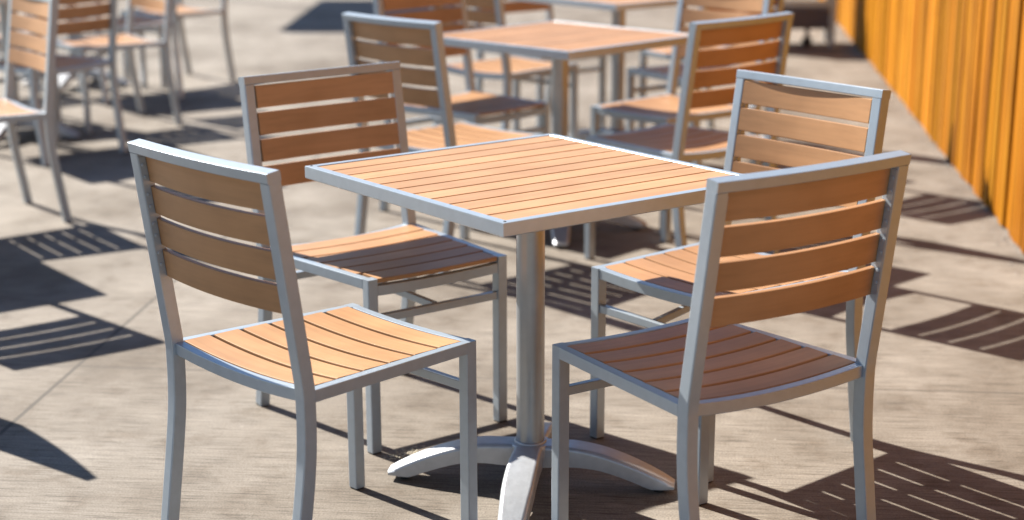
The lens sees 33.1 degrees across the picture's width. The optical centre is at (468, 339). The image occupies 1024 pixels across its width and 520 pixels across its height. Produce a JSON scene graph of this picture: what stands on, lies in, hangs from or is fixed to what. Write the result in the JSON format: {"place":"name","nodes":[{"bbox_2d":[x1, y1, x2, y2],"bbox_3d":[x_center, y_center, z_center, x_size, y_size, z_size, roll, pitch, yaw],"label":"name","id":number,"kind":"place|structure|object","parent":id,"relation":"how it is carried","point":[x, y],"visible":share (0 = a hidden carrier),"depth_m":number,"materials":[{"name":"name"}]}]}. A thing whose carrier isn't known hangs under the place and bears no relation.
{"place":"outdoors","nodes":[
{"label":"outdoors","id":0,"kind":"place"},
{"bbox_2d":[384,445,424,460],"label":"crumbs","id":1,"kind":"object","parent":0,"point":[403,452],"visible":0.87,"depth_m":4.24,"materials":[{"name":"beige food"}]},
{"bbox_2d":[0,0,1023,519],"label":"ground","id":2,"kind":"structure","parent":0,"point":[82,392],"depth_m":5.12,"materials":[{"name":"concrete"}]},
{"bbox_2d":[0,13,44,108],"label":"patio chair","id":3,"kind":"object","parent":2,"relation":"on","point":[20,48],"visible":0.11,"depth_m":9.07,"materials":[{"name":"grey metal"}]},
{"bbox_2d":[17,30,42,92],"bbox_3d":[-2.893,-1.891,10.155,0.548,0.878,0.486,-13,20,-36],"label":"patio chair","id":4,"kind":"object","parent":2,"relation":"on","point":[40,87],"visible":0.03,"depth_m":10.26,"materials":[{"name":"grey metal"}]},
{"bbox_2d":[0,0,71,222],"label":"patio chair","id":5,"kind":"object","parent":2,"relation":"on","point":[12,111],"visible":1,"depth_m":6.78,"materials":[{"name":"grey metal"}]},
{"bbox_2d":[0,0,79,141],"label":"patio table","id":6,"kind":"object","parent":2,"relation":"on","point":[66,131],"visible":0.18,"depth_m":8.60,"materials":[{"name":"grey metal"}]},
{"bbox_2d":[0,0,127,166],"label":"patio chair","id":7,"kind":"object","parent":2,"relation":"on","point":[66,64],"visible":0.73,"depth_m":8.08,"materials":[{"name":"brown metal"}]},
{"bbox_2d":[23,4,129,91],"bbox_3d":[-2.407,-1.907,10.437,0.715,0.741,0.762,-12,20,-34],"label":"patio table","id":8,"kind":"object","parent":2,"relation":"on","point":[65,80],"visible":0.34,"depth_m":10.45,"materials":[{"name":"grey metal"}]},
{"bbox_2d":[55,0,182,133],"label":"patio chair","id":9,"kind":"object","parent":2,"relation":"on","point":[129,41],"visible":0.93,"depth_m":8.99,"materials":[{"name":"grey metal"}]},
{"bbox_2d":[74,0,183,105],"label":"patio chair","id":10,"kind":"object","parent":2,"relation":"on","point":[141,23],"visible":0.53,"depth_m":9.96,"materials":[{"name":"grey metal"}]},
{"bbox_2d":[120,0,235,88],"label":"patio chair","id":11,"kind":"object","parent":2,"relation":"on","point":[184,11],"visible":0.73,"depth_m":10.59,"materials":[{"name":"grey metal"}]},
{"bbox_2d":[127,139,477,519],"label":"patio chair","id":12,"kind":"object","parent":2,"relation":"on","point":[306,362],"visible":1,"depth_m":3.47,"materials":[{"name":"brown wood"}]},
{"bbox_2d":[238,61,506,454],"bbox_3d":[-0.234,-0.233,4.435,0.486,0.878,0.548,-12,20,-35],"label":"patio chair","id":13,"kind":"object","parent":2,"relation":"on","point":[408,250],"visible":0.85,"depth_m":4.43,"materials":[{"name":"brown wood"}]},
{"bbox_2d":[342,12,541,272],"bbox_3d":[-0.076,-0.707,6.039,0.548,0.878,0.486,-15,22,-41],"label":"patio chair","id":14,"kind":"object","parent":2,"relation":"on","point":[448,132],"visible":0.62,"depth_m":5.80,"materials":[{"name":"brown wood"}]},
{"bbox_2d":[373,0,549,228],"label":"patio chair","id":15,"kind":"object","parent":2,"relation":"on","point":[471,104],"visible":0.58,"depth_m":6.83,"materials":[{"name":"brown metal"}]},
{"bbox_2d":[429,0,577,138],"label":"patio chair","id":16,"kind":"object","parent":2,"relation":"on","point":[506,68],"visible":0.6,"depth_m":7.79,"materials":[{"name":"brown metal"}]},
{"bbox_2d":[305,133,740,519],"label":"patio table","id":17,"kind":"object","parent":2,"relation":"on","point":[527,191],"visible":0.88,"depth_m":3.86,"materials":[{"name":"brown wood"}]},
{"bbox_2d":[473,1,606,133],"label":"patio chair","id":18,"kind":"object","parent":2,"relation":"on","point":[516,6],"visible":0.19,"depth_m":8.58,"materials":[{"name":"grey metal"}]},
{"bbox_2d":[443,20,687,247],"bbox_3d":[0.344,-0.781,6.518,0.715,0.741,0.762,-15,22,-41],"label":"patio table","id":19,"kind":"object","parent":2,"relation":"on","point":[560,44],"visible":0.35,"depth_m":6.36,"materials":[{"name":"brown wood"}]},
{"bbox_2d":[518,0,677,139],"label":"patio table","id":20,"kind":"object","parent":2,"relation":"on","point":[618,8],"visible":0.42,"depth_m":8.02,"materials":[{"name":"grey metal"}]},
{"bbox_2d":[590,0,773,233],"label":"patio chair","id":21,"kind":"object","parent":2,"relation":"on","point":[661,109],"visible":0.47,"depth_m":6.70,"materials":[{"name":"brown wood"}]},
{"bbox_2d":[584,12,793,259],"bbox_3d":[0.744,-0.691,5.957,0.486,0.878,0.548,-14,21,-38],"label":"patio chair","id":22,"kind":"object","parent":2,"relation":"on","point":[680,140],"visible":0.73,"depth_m":5.72,"materials":[{"name":"brown wood"}]},
{"bbox_2d":[626,0,783,167],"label":"patio chair","id":23,"kind":"object","parent":2,"relation":"on","point":[658,72],"visible":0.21,"depth_m":7.71,"materials":[{"name":"grey metal"}]},
{"bbox_2d":[638,7,778,139],"bbox_3d":[1.180,-1.415,8.406,0.548,0.878,0.486,-12,20,-34],"label":"patio chair","id":24,"kind":"object","parent":2,"relation":"on","point":[663,53],"visible":0.1,"depth_m":8.43,"materials":[{"name":"grey metal"}]},
{"bbox_2d":[551,150,910,519],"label":"patio chair","id":25,"kind":"object","parent":2,"relation":"on","point":[703,362],"visible":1,"depth_m":3.27,"materials":[{"name":"brown wood"}]},
{"bbox_2d":[590,69,890,482],"bbox_3d":[0.644,-0.176,4.212,0.548,0.878,0.486,-12,20,-35],"label":"patio chair","id":26,"kind":"object","parent":2,"relation":"on","point":[668,275],"visible":0.52,"depth_m":4.22,"materials":[{"name":"brown wood"}]},
{"bbox_2d":[830,0,1023,253],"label":"board fence","id":27,"kind":"object","parent":2,"relation":"on","point":[951,72],"visible":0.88,"depth_m":7.52,"materials":[{"name":"orange wood"}]},
{"bbox_2d":[836,33,1023,287],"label":"grit","id":28,"kind":"object","parent":2,"relation":"on","point":[932,154],"visible":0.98,"depth_m":7.79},
{"bbox_2d":[783,0,836,46],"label":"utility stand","id":29,"kind":"object","parent":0,"point":[813,14],"visible":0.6,"depth_m":12.07,"materials":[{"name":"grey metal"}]}
]}

